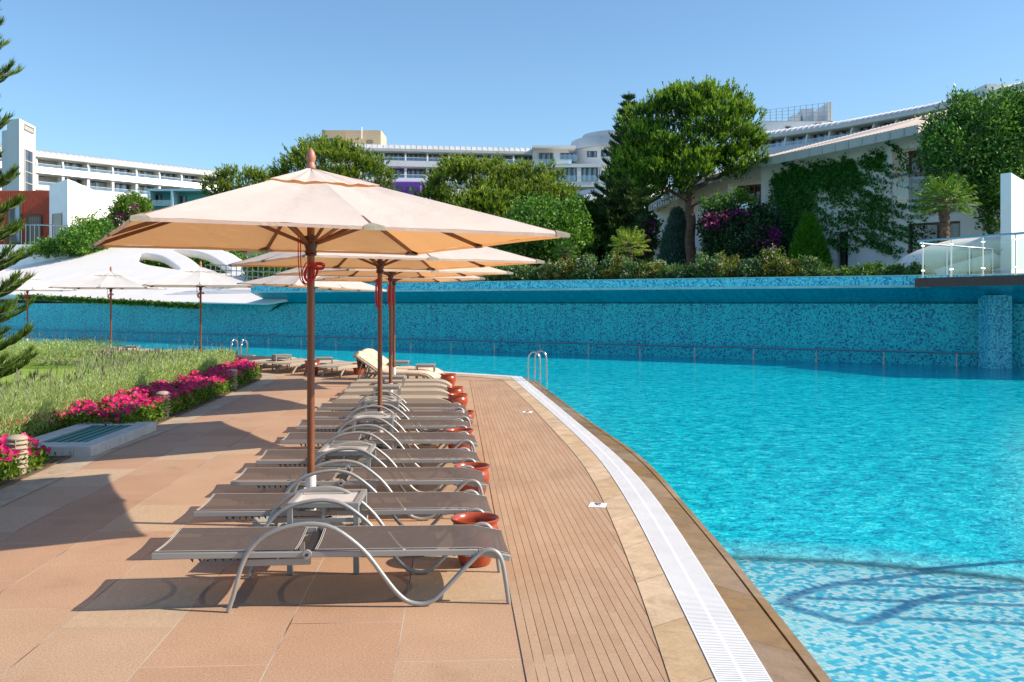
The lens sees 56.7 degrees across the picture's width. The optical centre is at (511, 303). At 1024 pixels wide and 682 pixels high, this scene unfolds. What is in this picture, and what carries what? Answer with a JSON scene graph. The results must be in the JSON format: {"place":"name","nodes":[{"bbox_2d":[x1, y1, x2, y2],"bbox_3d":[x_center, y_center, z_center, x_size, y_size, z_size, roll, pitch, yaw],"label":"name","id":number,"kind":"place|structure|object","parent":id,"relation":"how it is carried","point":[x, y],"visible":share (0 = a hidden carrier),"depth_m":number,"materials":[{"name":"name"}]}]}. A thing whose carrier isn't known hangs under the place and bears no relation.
{"place":"outdoors","nodes":[
{"label":"outdoors","id":0,"kind":"place"},
{"bbox_2d":[0,361,76,389],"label":"lawn","id":1,"kind":"structure","parent":0,"point":[31,366],"depth_m":24.19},
{"bbox_2d":[0,0,48,387],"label":"araucaria","id":2,"kind":"object","parent":1,"relation":"on","point":[13,282],"visible":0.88,"depth_m":14.30,"materials":[{"name":"green plant"}]},
{"bbox_2d":[0,331,128,366],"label":"lavender bed","id":3,"kind":"object","parent":1,"relation":"on","point":[59,347],"visible":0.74,"depth_m":25.63,"materials":[{"name":"green plant"}]},
{"bbox_2d":[1,374,260,485],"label":"garden soil","id":4,"kind":"structure","parent":0,"point":[6,481],"depth_m":10.69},
{"bbox_2d":[5,434,28,474],"bbox_3d":[-5.030,1.532,9.630,0.214,0.396,0.214,0,0,0],"label":"bollard light","id":5,"kind":"object","parent":4,"relation":"on","point":[16,441],"visible":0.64,"depth_m":9.58,"materials":[{"name":"beige metal"}]},
{"bbox_2d":[0,432,56,485],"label":"flower bed","id":6,"kind":"object","parent":4,"relation":"on","point":[38,456],"visible":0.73,"depth_m":9.63,"materials":[{"name":"pink plant"}]},
{"bbox_2d":[0,410,66,437],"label":"flower bed","id":7,"kind":"object","parent":4,"relation":"on","point":[49,430],"visible":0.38,"depth_m":12.22,"materials":[{"name":"pink plant"}]},
{"bbox_2d":[31,422,155,456],"bbox_3d":[-5.313,1.688,11.860,0.980,0.125,2.250,0,0,-3],"label":"utility box","id":8,"kind":"object","parent":4,"relation":"on","point":[84,439],"visible":0.82,"depth_m":11.62,"materials":[{"name":"white paint"}]},
{"bbox_2d":[0,341,236,437],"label":"lavender bed","id":9,"kind":"object","parent":4,"relation":"on","point":[96,379],"visible":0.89,"depth_m":15.13,"materials":[{"name":"green plant"}]},
{"bbox_2d":[44,373,231,429],"bbox_3d":[-5.817,1.585,15.552,1.355,0.470,5.922,0,0,-3],"label":"flower bed","id":10,"kind":"object","parent":4,"relation":"on","point":[138,404],"visible":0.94,"depth_m":14.06,"materials":[{"name":"pink plant"}]},
{"bbox_2d":[187,358,262,391],"bbox_3d":[-6.191,1.559,20.929,1.256,0.498,5.151,0,0,-4],"label":"flower bed","id":11,"kind":"object","parent":4,"relation":"on","point":[248,370],"visible":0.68,"depth_m":20.20,"materials":[{"name":"pink plant"}]},
{"bbox_2d":[0,244,648,311],"bbox_3d":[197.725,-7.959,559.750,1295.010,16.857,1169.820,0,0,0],"label":"hillside","id":12,"kind":"structure","parent":0,"point":[250,253],"depth_m":64.12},
{"bbox_2d":[2,119,34,190],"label":"stair tower","id":13,"kind":"structure","parent":12,"relation":"on","point":[18,140],"depth_m":119.39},
{"bbox_2d":[24,148,32,190],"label":"window","id":14,"kind":"structure","parent":13,"relation":"in","point":[28,155],"depth_m":120.92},
{"bbox_2d":[24,235,69,259],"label":"garden bush","id":15,"kind":"object","parent":12,"relation":"on","point":[46,251],"visible":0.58,"depth_m":62.13,"materials":[{"name":"green plant"}]},
{"bbox_2d":[0,179,132,267],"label":"villa","id":16,"kind":"object","parent":12,"relation":"on","point":[54,209],"visible":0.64,"depth_m":66.39,"materials":[{"name":"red paint"}]},
{"bbox_2d":[7,204,21,243],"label":"window","id":17,"kind":"structure","parent":16,"relation":"in","point":[17,211],"depth_m":66.45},
{"bbox_2d":[26,215,41,244],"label":"window","id":18,"kind":"structure","parent":16,"relation":"in","point":[32,219],"depth_m":66.50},
{"bbox_2d":[51,214,116,257],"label":"garden bush","id":19,"kind":"object","parent":12,"relation":"on","point":[80,239],"visible":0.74,"depth_m":61.64,"materials":[{"name":"green plant"}]},
{"bbox_2d":[0,144,229,198],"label":"hotel wing","id":20,"kind":"structure","parent":12,"relation":"on","point":[110,176],"depth_m":175.87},
{"bbox_2d":[101,188,153,227],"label":"garden bush","id":21,"kind":"object","parent":12,"relation":"on","point":[120,209],"visible":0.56,"depth_m":64.31,"materials":[{"name":"green plant"}]},
{"bbox_2d":[147,189,212,209],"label":"turquoise annex","id":22,"kind":"object","parent":12,"relation":"on","point":[163,198],"visible":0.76,"depth_m":174.80,"materials":[{"name":"teal glass"}]},
{"bbox_2d":[197,163,280,258],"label":"umbrella pine","id":23,"kind":"object","parent":12,"relation":"on","point":[250,174],"visible":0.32,"depth_m":84.01,"materials":[{"name":"green plant"}]},
{"bbox_2d":[240,251,295,279],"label":"garden bush","id":24,"kind":"object","parent":12,"relation":"on","point":[277,269],"visible":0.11,"depth_m":45.00,"materials":[{"name":"green plant"}]},
{"bbox_2d":[264,132,400,189],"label":"umbrella pine","id":25,"kind":"object","parent":12,"relation":"on","point":[329,150],"visible":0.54,"depth_m":78.18,"materials":[{"name":"green plant"}]},
{"bbox_2d":[332,144,532,216],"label":"hotel wing","id":26,"kind":"structure","parent":12,"relation":"on","point":[411,163],"depth_m":175.91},
{"bbox_2d":[322,127,385,159],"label":"penthouse","id":27,"kind":"object","parent":26,"relation":"on","point":[376,137],"visible":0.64,"depth_m":180.00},
{"bbox_2d":[407,151,529,246],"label":"umbrella pine","id":28,"kind":"object","parent":12,"relation":"on","point":[460,169],"visible":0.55,"depth_m":70.54,"materials":[{"name":"green plant"}]},
{"bbox_2d":[447,179,524,267],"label":"umbrella pine","id":29,"kind":"object","parent":12,"relation":"on","point":[482,199],"visible":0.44,"depth_m":64.86,"materials":[{"name":"plant"}]},
{"bbox_2d":[501,264,531,280],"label":"abelia shrub","id":30,"kind":"object","parent":12,"relation":"on","point":[517,271],"visible":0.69,"depth_m":34.63,"materials":[{"name":"green plant"}]},
{"bbox_2d":[486,157,580,268],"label":"umbrella pine","id":31,"kind":"object","parent":12,"relation":"on","point":[541,180],"visible":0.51,"depth_m":68.67,"materials":[{"name":"green plant"}]},
{"bbox_2d":[488,191,600,270],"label":"broadleaf tree","id":32,"kind":"object","parent":12,"relation":"on","point":[548,213],"visible":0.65,"depth_m":43.30,"materials":[{"name":"green plant"}]},
{"bbox_2d":[552,256,579,279],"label":"nandina shrub","id":33,"kind":"object","parent":12,"relation":"on","point":[561,266],"visible":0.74,"depth_m":33.52,"materials":[{"name":"green plant"}]},
{"bbox_2d":[550,238,581,262],"bbox_3d":[2.252,-1.826,39.993,1.364,1.952,1.389,0,0,0],"label":"fan palm","id":34,"kind":"object","parent":12,"relation":"on","point":[565,253],"visible":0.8,"depth_m":39.88,"materials":[{"name":"green plant"}]},
{"bbox_2d":[566,251,599,280],"bbox_3d":[2.516,-1.204,33.441,1.304,1.232,1.217,0,0,0],"label":"abelia shrub","id":35,"kind":"object","parent":12,"relation":"on","point":[582,266],"visible":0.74,"depth_m":33.29,"materials":[{"name":"green plant"}]},
{"bbox_2d":[532,130,659,195],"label":"hotel block","id":36,"kind":"structure","parent":12,"relation":"on","point":[584,153],"depth_m":173.28,"materials":[{"name":"paint"}]},
{"bbox_2d":[583,251,614,279],"bbox_3d":[3.137,-1.166,33.063,1.403,1.243,1.158,0,0,0],"label":"abelia shrub","id":37,"kind":"object","parent":12,"relation":"on","point":[592,274],"visible":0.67,"depth_m":32.84,"materials":[{"name":"green plant"}]},
{"bbox_2d":[598,249,629,278],"bbox_3d":[3.600,-1.195,32.786,1.296,1.371,1.229,0,0,0],"label":"nandina shrub","id":38,"kind":"object","parent":12,"relation":"on","point":[611,270],"visible":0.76,"depth_m":32.65,"materials":[{"name":"green plant"}]},
{"bbox_2d":[579,92,662,265],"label":"araucaria","id":39,"kind":"object","parent":12,"relation":"on","point":[617,211],"visible":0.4,"depth_m":45.15,"materials":[{"name":"green plant"}]},
{"bbox_2d":[608,226,651,261],"bbox_3d":[4.246,-1.850,34.188,1.653,2.001,1.663,0,0,0],"label":"fan palm","id":40,"kind":"object","parent":12,"relation":"on","point":[628,248],"visible":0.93,"depth_m":34.04,"materials":[{"name":"green plant"}]},
{"bbox_2d":[617,254,648,278],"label":"abelia shrub","id":41,"kind":"object","parent":12,"relation":"on","point":[630,268],"visible":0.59,"depth_m":32.21,"materials":[{"name":"green plant"}]},
{"bbox_2d":[622,209,664,263],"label":"magenta bush","id":42,"kind":"object","parent":12,"relation":"on","point":[648,224],"visible":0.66,"depth_m":41.68,"materials":[{"name":"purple plant"}]},
{"bbox_2d":[634,259,666,279],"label":"nandina shrub","id":43,"kind":"object","parent":12,"relation":"on","point":[651,271],"visible":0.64,"depth_m":31.89,"materials":[{"name":"green plant"}]},
{"bbox_2d":[656,205,697,266],"bbox_3d":[6.705,-2.513,38.494,1.909,3.021,1.976,0,0,0],"label":"cypress","id":44,"kind":"object","parent":12,"relation":"on","point":[673,239],"visible":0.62,"depth_m":38.12,"materials":[{"name":"green plant"}]},
{"bbox_2d":[603,74,773,266],"bbox_3d":[6.838,-4.846,37.171,6.558,8.023,6.052,0,0,21],"label":"stone pine","id":45,"kind":"object","parent":12,"relation":"on","point":[660,148],"visible":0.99,"depth_m":36.08,"materials":[{"name":"green plant"}]},
{"bbox_2d":[688,247,723,278],"bbox_3d":[6.445,-1.175,31.062,1.436,1.324,1.134,0,0,-24],"label":"abelia shrub","id":46,"kind":"object","parent":12,"relation":"on","point":[702,263],"visible":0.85,"depth_m":30.89,"materials":[{"name":"green plant"}]},
{"bbox_2d":[649,154,771,270],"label":"villa","id":47,"kind":"object","parent":12,"relation":"on","point":[753,183],"visible":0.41,"depth_m":40.47,"materials":[{"name":"white paint"}]},
{"bbox_2d":[712,250,742,277],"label":"nandina shrub","id":48,"kind":"object","parent":12,"relation":"on","point":[727,268],"visible":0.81,"depth_m":30.47,"materials":[{"name":"green plant"}]},
{"bbox_2d":[695,181,792,268],"bbox_3d":[9.040,-2.817,36.601,4.058,3.787,3.348,0,0,0],"label":"bougainvillea","id":49,"kind":"object","parent":12,"relation":"on","point":[730,219],"visible":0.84,"depth_m":35.96,"materials":[{"name":"green plant"}]},
{"bbox_2d":[734,253,765,276],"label":"abelia shrub","id":50,"kind":"object","parent":12,"relation":"on","point":[749,267],"visible":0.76,"depth_m":30.14,"materials":[{"name":"green plant"}]},
{"bbox_2d":[755,240,785,276],"bbox_3d":[8.210,-1.278,29.965,1.222,1.425,1.191,0,0,0],"label":"nandina shrub","id":51,"kind":"object","parent":12,"relation":"on","point":[770,261],"visible":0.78,"depth_m":29.93,"materials":[{"name":"green plant"}]},
{"bbox_2d":[771,252,810,277],"bbox_3d":[8.670,-1.018,29.654,1.206,1.146,1.104,0,0,0],"label":"nandina shrub","id":52,"kind":"object","parent":12,"relation":"on","point":[789,269],"visible":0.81,"depth_m":29.45,"materials":[{"name":"green plant"}]},
{"bbox_2d":[786,210,833,268],"bbox_3d":[10.970,-2.136,35.015,2.021,2.611,1.927,0,0,0],"label":"cypress","id":53,"kind":"object","parent":12,"relation":"on","point":[808,239],"visible":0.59,"depth_m":34.63,"materials":[{"name":"green plant"}]},
{"bbox_2d":[794,254,832,276],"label":"abelia shrub","id":54,"kind":"object","parent":12,"relation":"on","point":[813,264],"visible":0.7,"depth_m":29.20,"materials":[{"name":"green plant"}]},
{"bbox_2d":[852,260,890,275],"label":"abelia shrub","id":55,"kind":"object","parent":12,"relation":"on","point":[867,269],"visible":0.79,"depth_m":28.28,"materials":[{"name":"green plant"}]},
{"bbox_2d":[759,89,1023,275],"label":"villa","id":56,"kind":"object","parent":12,"relation":"on","point":[854,146],"visible":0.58,"depth_m":35.02,"materials":[{"name":"white paint"}]},
{"bbox_2d":[766,141,934,259],"bbox_3d":[12.551,-3.458,35.711,6.767,4.984,0.266,0,0,43],"label":"ivy","id":57,"kind":"object","parent":56,"relation":"attached to","point":[783,185],"visible":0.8,"depth_m":35.65,"materials":[{"name":"green plant"}]},
{"bbox_2d":[909,150,932,202],"bbox_3d":[15.030,-4.645,34.736,0.764,1.940,0.714,0,0,0],"label":"window","id":58,"kind":"structure","parent":56,"relation":"in","point":[915,180],"depth_m":34.91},
{"bbox_2d":[909,221,959,253],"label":"window","id":59,"kind":"structure","parent":56,"relation":"in","point":[955,227],"depth_m":33.94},
{"bbox_2d":[759,82,1023,156],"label":"hotel wing","id":60,"kind":"structure","parent":12,"relation":"on","point":[795,137],"depth_m":153.34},
{"bbox_2d":[751,102,834,147],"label":"penthouse","id":61,"kind":"object","parent":60,"relation":"on","point":[809,117],"visible":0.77,"depth_m":164.00,"materials":[{"name":"metal"}]},
{"bbox_2d":[909,171,981,241],"bbox_3d":[13.480,-2.583,29.507,2.120,3.002,2.004,0,0,0],"label":"fan palm","id":62,"kind":"object","parent":12,"relation":"on","point":[945,194],"visible":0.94,"depth_m":29.34,"materials":[{"name":"green plant"}]},
{"bbox_2d":[908,78,1023,273],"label":"laurel tree","id":63,"kind":"object","parent":12,"relation":"on","point":[991,160],"visible":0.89,"depth_m":30.30,"materials":[{"name":"green plant"}]},
{"bbox_2d":[0,351,669,681],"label":"pool deck","id":64,"kind":"structure","parent":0,"point":[91,590],"depth_m":5.75,"materials":[{"name":"tile"}]},
{"bbox_2d":[0,271,76,347],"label":"parasol","id":65,"kind":"object","parent":64,"relation":"on","point":[33,284],"visible":0.66,"depth_m":35.51,"materials":[{"name":"fabric"}]},
{"bbox_2d":[48,266,166,354],"bbox_3d":[-13.200,0.259,31.200,2.942,2.945,2.942,0,0,-9],"label":"parasol","id":66,"kind":"object","parent":64,"relation":"on","point":[110,280],"visible":0.94,"depth_m":30.40,"materials":[{"name":"fabric"}]},
{"bbox_2d":[0,374,262,488],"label":"bed edge","id":67,"kind":"object","parent":64,"relation":"on","point":[22,478],"visible":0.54,"depth_m":10.63,"materials":[{"name":"stone"}]},
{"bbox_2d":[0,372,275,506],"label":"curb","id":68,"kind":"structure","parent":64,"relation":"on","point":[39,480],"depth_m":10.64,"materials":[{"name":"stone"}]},
{"bbox_2d":[142,261,254,349],"bbox_3d":[-9.000,0.259,27.400,2.942,2.945,2.942,0,0,-17],"label":"parasol","id":69,"kind":"object","parent":64,"relation":"on","point":[200,277],"visible":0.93,"depth_m":26.63,"materials":[{"name":"white fabric"}]},
{"bbox_2d":[237,275,387,368],"bbox_3d":[-5.364,0.325,25.418,2.942,2.945,2.942,4,-1,-43],"label":"parasol","id":70,"kind":"object","parent":64,"relation":"on","point":[287,281],"visible":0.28,"depth_m":24.79,"materials":[{"name":"fabric"}]},
{"bbox_2d":[287,489,366,574],"bbox_3d":[-1.225,1.516,6.330,0.460,0.460,0.460,0,0,-2],"label":"side table","id":71,"kind":"object","parent":64,"relation":"on","point":[356,498],"visible":0.71,"depth_m":6.12,"materials":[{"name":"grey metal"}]},
{"bbox_2d":[91,148,569,533],"bbox_3d":[-1.572,0.259,7.410,2.942,2.945,2.942,0,0,-28],"label":"parasol","id":72,"kind":"object","parent":64,"relation":"on","point":[310,211],"visible":0.91,"depth_m":7.09,"materials":[{"name":"fabric"}]},
{"bbox_2d":[151,498,510,612],"bbox_3d":[-1.050,1.498,5.745,2.033,0.504,0.684,0,0,-6],"label":"sun lounger","id":73,"kind":"object","parent":64,"relation":"on","point":[267,544],"visible":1,"depth_m":5.62,"materials":[{"name":"fabric"}]},
{"bbox_2d":[193,469,491,556],"bbox_3d":[-1.173,1.498,6.813,2.033,0.504,0.684,0,0,-6],"label":"sun lounger","id":74,"kind":"object","parent":64,"relation":"on","point":[227,505],"visible":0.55,"depth_m":6.72,"materials":[{"name":"fabric"}]},
{"bbox_2d":[317,444,375,491],"bbox_3d":[-1.465,1.516,8.440,0.460,0.460,0.460,0,0,-2],"label":"side table","id":75,"kind":"object","parent":64,"relation":"on","point":[343,454],"visible":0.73,"depth_m":8.39,"materials":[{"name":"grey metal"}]},
{"bbox_2d":[230,447,486,520],"bbox_3d":[-1.242,1.498,7.897,2.033,0.504,0.684,0,0,-5],"label":"sun lounger","id":76,"kind":"object","parent":64,"relation":"on","point":[385,475],"visible":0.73,"depth_m":7.79,"materials":[{"name":"fabric"}]},
{"bbox_2d":[7,349,716,681],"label":"border stone","id":77,"kind":"object","parent":64,"relation":"on","point":[683,656],"visible":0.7,"depth_m":6.15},
{"bbox_2d":[256,431,480,491],"bbox_3d":[-1.322,1.498,8.917,2.033,0.504,0.684,0,0,-7],"label":"sun lounger","id":78,"kind":"object","parent":64,"relation":"on","point":[384,456],"visible":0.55,"depth_m":8.80,"materials":[{"name":"fabric"}]},
{"bbox_2d":[352,413,396,448],"bbox_3d":[-1.570,1.516,10.840,0.460,0.460,0.460,0,0,-2],"label":"side table","id":79,"kind":"object","parent":64,"relation":"on","point":[391,417],"visible":0.52,"depth_m":10.80,"materials":[{"name":"grey metal"}]},
{"bbox_2d":[280,416,477,466],"bbox_3d":[-1.397,1.498,10.117,2.033,0.504,0.684,0,0,-6],"label":"sun lounger","id":80,"kind":"object","parent":64,"relation":"on","point":[408,438],"visible":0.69,"depth_m":10.05,"materials":[{"name":"fabric"}]},
{"bbox_2d":[295,405,470,450],"bbox_3d":[-1.509,1.498,11.272,2.033,0.504,0.684,0,0,-7],"label":"sun lounger","id":81,"kind":"object","parent":64,"relation":"on","point":[336,424],"visible":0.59,"depth_m":11.20,"materials":[{"name":"fabric"}]},
{"bbox_2d":[228,247,544,447],"bbox_3d":[-1.635,0.259,11.740,2.942,2.945,2.942,0,0,-32],"label":"parasol","id":82,"kind":"object","parent":64,"relation":"on","point":[473,258],"visible":0.38,"depth_m":11.71,"materials":[{"name":"fabric"}]},
{"bbox_2d":[331,394,450,402],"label":"sun lounger","id":83,"kind":"object","parent":64,"relation":"on","point":[418,398],"visible":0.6,"depth_m":14.70,"materials":[{"name":"fabric"}]},
{"bbox_2d":[317,391,467,431],"bbox_3d":[-1.648,1.498,13.161,2.033,0.504,0.684,0,0,-7],"label":"sun lounger","id":84,"kind":"object","parent":64,"relation":"on","point":[455,406],"visible":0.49,"depth_m":12.97,"materials":[{"name":"fabric"}]},
{"bbox_2d":[273,266,512,394],"bbox_3d":[-2.030,0.259,15.850,2.942,2.945,2.942,0,0,-36],"label":"parasol","id":85,"kind":"object","parent":64,"relation":"on","point":[390,274],"visible":0.41,"depth_m":15.83,"materials":[{"name":"beige fabric"}]},
{"bbox_2d":[315,398,472,434],"bbox_3d":[-1.537,1.498,12.158,2.033,0.504,0.684,0,0,-8],"label":"sun lounger","id":86,"kind":"object","parent":64,"relation":"on","point":[323,415],"visible":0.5,"depth_m":12.18,"materials":[{"name":"fabric"}]},
{"bbox_2d":[340,387,448,396],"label":"sun lounger","id":87,"kind":"object","parent":64,"relation":"on","point":[367,391],"visible":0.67,"depth_m":15.98,"materials":[{"name":"fabric"}]},
{"bbox_2d":[346,382,447,389],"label":"sun lounger","id":88,"kind":"object","parent":64,"relation":"on","point":[406,385],"visible":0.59,"depth_m":17.15,"materials":[{"name":"fabric"}]},
{"bbox_2d":[353,354,440,378],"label":"sun lounger","id":89,"kind":"object","parent":64,"relation":"on","point":[363,374],"visible":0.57,"depth_m":20.39,"materials":[{"name":"beige fabric"}]},
{"bbox_2d":[354,351,440,377],"bbox_3d":[-2.474,1.340,20.521,1.827,0.593,0.690,0,0,14],"label":"beach towel","id":90,"kind":"object","parent":89,"relation":"on","point":[367,357],"visible":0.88,"depth_m":20.40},
{"bbox_2d":[22,349,772,681],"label":"drain grating","id":91,"kind":"object","parent":64,"relation":"on","point":[730,655],"visible":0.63,"depth_m":6.04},
{"bbox_2d":[315,275,484,374],"bbox_3d":[-2.460,0.259,19.750,2.942,2.945,2.942,0,0,-23],"label":"parasol","id":92,"kind":"object","parent":64,"relation":"on","point":[394,281],"visible":0.3,"depth_m":19.73,"materials":[{"name":"fabric"}]},
{"bbox_2d":[351,378,451,385],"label":"sun lounger","id":93,"kind":"object","parent":64,"relation":"on","point":[424,380],"visible":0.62,"depth_m":18.25,"materials":[{"name":"beige fabric"}]},
{"bbox_2d":[454,462,489,494],"bbox_3d":[-0.356,1.594,8.450,0.323,0.304,0.323,0,0,4],"label":"terracotta pot","id":94,"kind":"object","parent":64,"relation":"on","point":[482,467],"visible":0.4,"depth_m":8.39,"materials":[{"name":"ceramic"}]},
{"bbox_2d":[451,512,499,566],"bbox_3d":[-0.247,1.591,6.360,0.330,0.310,0.330,0,0,37],"label":"terracotta pot","id":95,"kind":"object","parent":64,"relation":"on","point":[473,518],"visible":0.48,"depth_m":6.33,"materials":[{"name":"ceramic"}]},
{"bbox_2d":[470,380,669,681],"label":"grooved paving","id":96,"kind":"structure","parent":64,"relation":"on","point":[580,611],"depth_m":6.42,"materials":[{"name":"wood"}]},
{"bbox_2d":[0,0,1023,187],"label":"sky","id":97,"kind":"structure","parent":0,"point":[203,84],"materials":[{"name":"blue"}]},
{"bbox_2d":[1,336,1023,578],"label":"water","id":98,"kind":"structure","parent":0,"point":[922,466],"depth_m":12.36,"materials":[{"name":"liquid"}]},
{"bbox_2d":[1,328,977,366],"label":"pool handrail","id":99,"kind":"object","parent":98,"relation":"in","point":[639,345],"visible":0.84,"depth_m":33.35,"materials":[{"name":"metal"}]},
{"bbox_2d":[444,371,831,681],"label":"pool coping","id":100,"kind":"object","parent":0,"point":[783,654],"visible":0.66,"depth_m":5.91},
{"bbox_2d":[733,558,1023,681],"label":"pool shelf","id":101,"kind":"object","parent":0,"point":[848,621],"visible":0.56,"depth_m":5.52,"materials":[{"name":"tile"}]},
{"label":"pool floor","id":102,"kind":"structure","parent":0,"visible":0},
{"bbox_2d":[0,273,1023,367],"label":"mosaic wall","id":103,"kind":"structure","parent":102,"relation":"on","point":[889,312],"depth_m":32.53,"materials":[{"name":"tile"}]},
{"bbox_2d":[0,245,287,304],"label":"sculpted shell","id":104,"kind":"object","parent":103,"relation":"on","point":[125,261],"visible":0.65,"depth_m":53.30,"materials":[{"name":"white paint"}]},
{"bbox_2d":[17,293,203,309],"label":"hanging greenery","id":105,"kind":"object","parent":104,"relation":"hanging from","point":[134,302],"visible":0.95,"depth_m":44.90,"materials":[{"name":"green plant"}]},
{"bbox_2d":[915,275,1023,293],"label":"terrace platform","id":106,"kind":"structure","parent":103,"relation":"attached to","point":[1009,283],"depth_m":24.86,"materials":[{"name":"grey wood"}]},
{"bbox_2d":[895,236,1000,274],"bbox_3d":[13.046,-1.284,28.435,3.136,1.527,1.562,0,0,12],"label":"water slide","id":107,"kind":"object","parent":106,"relation":"on","point":[935,258],"visible":0.62,"depth_m":28.36,"materials":[{"name":"white paint"}]},
{"bbox_2d":[917,232,1023,277],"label":"glass railing","id":108,"kind":"object","parent":106,"relation":"on","point":[976,236],"visible":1,"depth_m":24.53,"materials":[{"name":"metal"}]},
{"bbox_2d":[1001,173,1023,273],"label":"screen wall","id":109,"kind":"structure","parent":106,"relation":"on","point":[1012,203],"depth_m":27.14,"materials":[{"name":"white paint"}]},
{"bbox_2d":[978,295,1011,368],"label":"tiled pillar","id":110,"kind":"structure","parent":102,"relation":"on","point":[994,331],"depth_m":26.05,"materials":[{"name":"blue tile"}]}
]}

